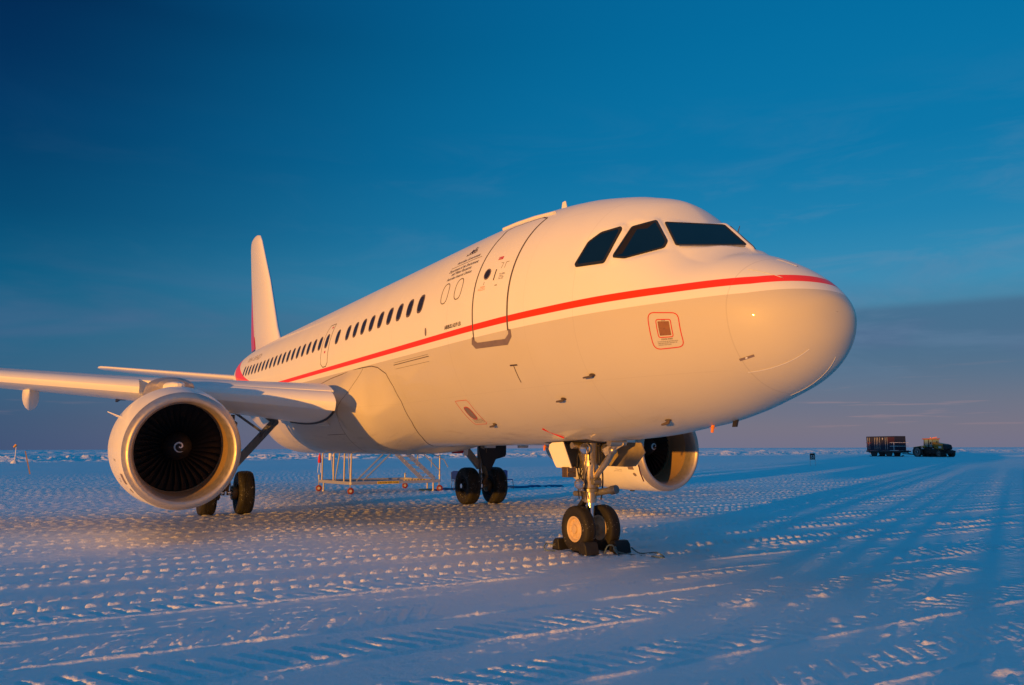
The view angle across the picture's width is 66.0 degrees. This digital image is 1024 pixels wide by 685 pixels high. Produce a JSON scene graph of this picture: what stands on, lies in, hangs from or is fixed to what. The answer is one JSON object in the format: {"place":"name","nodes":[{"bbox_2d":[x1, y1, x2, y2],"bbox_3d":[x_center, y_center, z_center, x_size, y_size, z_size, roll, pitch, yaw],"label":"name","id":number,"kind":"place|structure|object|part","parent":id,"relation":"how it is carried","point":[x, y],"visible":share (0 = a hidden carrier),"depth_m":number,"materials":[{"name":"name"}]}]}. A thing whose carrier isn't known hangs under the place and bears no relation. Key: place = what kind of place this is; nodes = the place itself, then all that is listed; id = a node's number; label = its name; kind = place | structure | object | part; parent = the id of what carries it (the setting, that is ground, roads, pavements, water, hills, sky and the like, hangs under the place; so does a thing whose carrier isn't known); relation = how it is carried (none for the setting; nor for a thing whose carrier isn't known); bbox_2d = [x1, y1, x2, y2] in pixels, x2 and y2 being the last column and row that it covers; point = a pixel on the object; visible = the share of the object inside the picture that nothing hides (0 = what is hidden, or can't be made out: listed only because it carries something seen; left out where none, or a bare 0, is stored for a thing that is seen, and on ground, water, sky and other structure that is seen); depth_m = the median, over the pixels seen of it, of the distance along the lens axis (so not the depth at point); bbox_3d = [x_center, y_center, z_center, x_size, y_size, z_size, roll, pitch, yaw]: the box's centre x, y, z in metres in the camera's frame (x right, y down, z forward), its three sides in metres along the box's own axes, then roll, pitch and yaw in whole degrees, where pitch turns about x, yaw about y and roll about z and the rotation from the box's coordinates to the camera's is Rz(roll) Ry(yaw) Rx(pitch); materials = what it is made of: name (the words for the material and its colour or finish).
{"place":"outdoors","nodes":[
{"label":"outdoors","id":0,"kind":"place"},
{"bbox_2d":[451,471,457,490],"bbox_3d":[-2.202,5.652,32.216,0.502,0.801,0.462,2,-8,-19],"label":"chair","id":1,"kind":"object","parent":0,"point":[453,475],"visible":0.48,"depth_m":32.38,"materials":[{"name":"plastic"}]},
{"bbox_2d":[504,470,513,488],"bbox_3d":[-0.249,5.795,33.344,0.502,0.801,0.462,6,-10,-38],"label":"chair","id":2,"kind":"object","parent":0,"point":[506,472],"visible":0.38,"depth_m":33.62,"materials":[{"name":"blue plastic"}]},
{"bbox_2d":[0,447,1023,684],"bbox_3d":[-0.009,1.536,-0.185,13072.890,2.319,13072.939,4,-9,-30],"label":"ground","id":3,"kind":"structure","parent":0,"point":[833,566],"depth_m":10.43,"materials":[{"name":"white snow"}]},
{"bbox_2d":[11,444,18,462],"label":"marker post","id":4,"kind":"object","parent":3,"relation":"on","point":[14,460],"visible":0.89,"depth_m":99.11,"materials":[{"name":"white paint"}]},
{"bbox_2d":[317,453,320,472],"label":"marker flag","id":5,"kind":"object","parent":3,"relation":"on","point":[319,458],"visible":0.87,"depth_m":57.29,"materials":[{"name":"red fabric"}]},
{"bbox_2d":[316,453,447,493],"bbox_3d":[-5.234,4.857,31.997,4.448,2.300,3.158,5,-9,-35],"label":"maintenance stand","id":6,"kind":"object","parent":3,"relation":"on","point":[404,480],"visible":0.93,"depth_m":31.14,"materials":[{"name":"metal"}]},
{"bbox_2d":[0,197,856,552],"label":"airplane","id":7,"kind":"object","parent":3,"relation":"on","point":[628,343],"visible":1,"depth_m":12.99,"materials":[{"name":"white metal"}]},
{"bbox_3d":[-0.031,-0.982,12.889,0.869,2.205,1.220,4,-9,-30],"label":"service door","id":8,"kind":"part","parent":7,"relation":"part of","materials":[{"name":"metal"}]},
{"bbox_2d":[419,485,563,490],"bbox_3d":[-0.799,6.204,33.700,6.704,0.139,0.858,4,-9,-30],"label":"hose","id":9,"kind":"object","parent":3,"relation":"on","point":[528,486],"visible":0.52,"depth_m":34.03,"materials":[{"name":"rubber"}]},
{"bbox_2d":[552,538,568,549],"bbox_3d":[0.815,3.406,13.344,0.286,0.200,0.214,4,-9,-30],"label":"wheel chock","id":10,"kind":"object","parent":3,"relation":"on","point":[559,544],"visible":0.76,"depth_m":13.27,"materials":[{"name":"black rubber"}]},
{"bbox_2d":[579,541,598,555],"bbox_3d":[1.251,3.291,12.636,0.306,0.200,0.214,4,-9,-30],"label":"wheel chock","id":11,"kind":"object","parent":3,"relation":"on","point":[588,548],"visible":1,"depth_m":12.56,"materials":[{"name":"black rubber"}]},
{"bbox_2d":[609,539,630,553],"bbox_3d":[1.779,3.323,12.860,0.346,0.200,0.214,4,-9,-30],"label":"wheel chock","id":12,"kind":"object","parent":3,"relation":"on","point":[622,545],"visible":0.92,"depth_m":12.79,"materials":[{"name":"black rubber"}]},
{"bbox_2d":[604,544,664,557],"bbox_3d":[1.998,3.312,12.582,0.965,0.179,0.482,-4,-8,24],"label":"rope","id":13,"kind":"object","parent":3,"relation":"on","point":[615,550],"visible":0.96,"depth_m":12.60,"materials":[{"name":"black fabric"}]},
{"bbox_2d":[810,453,815,465],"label":"runway sign","id":14,"kind":"object","parent":3,"relation":"on","point":[812,456],"visible":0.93,"depth_m":73.99,"materials":[{"name":"metal"}]},
{"bbox_2d":[866,442,912,456],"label":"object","id":15,"kind":"object","parent":3,"relation":"on","point":[888,453],"visible":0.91,"depth_m":147.55,"materials":[{"name":"metal"}]},
{"bbox_2d":[866,436,905,450],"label":"cargo container","id":16,"kind":"object","parent":15,"relation":"on","point":[879,443],"visible":0.98,"depth_m":148.15,"materials":[{"name":"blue metal"}]},
{"bbox_2d":[912,437,955,456],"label":"tractor","id":17,"kind":"object","parent":3,"relation":"on","point":[933,447],"visible":1,"depth_m":139.72,"materials":[{"name":"metal"}]},
{"bbox_2d":[0,0,1023,449],"label":"sky","id":18,"kind":"structure","parent":0,"point":[875,148],"materials":[{"name":"blue"}]}
]}

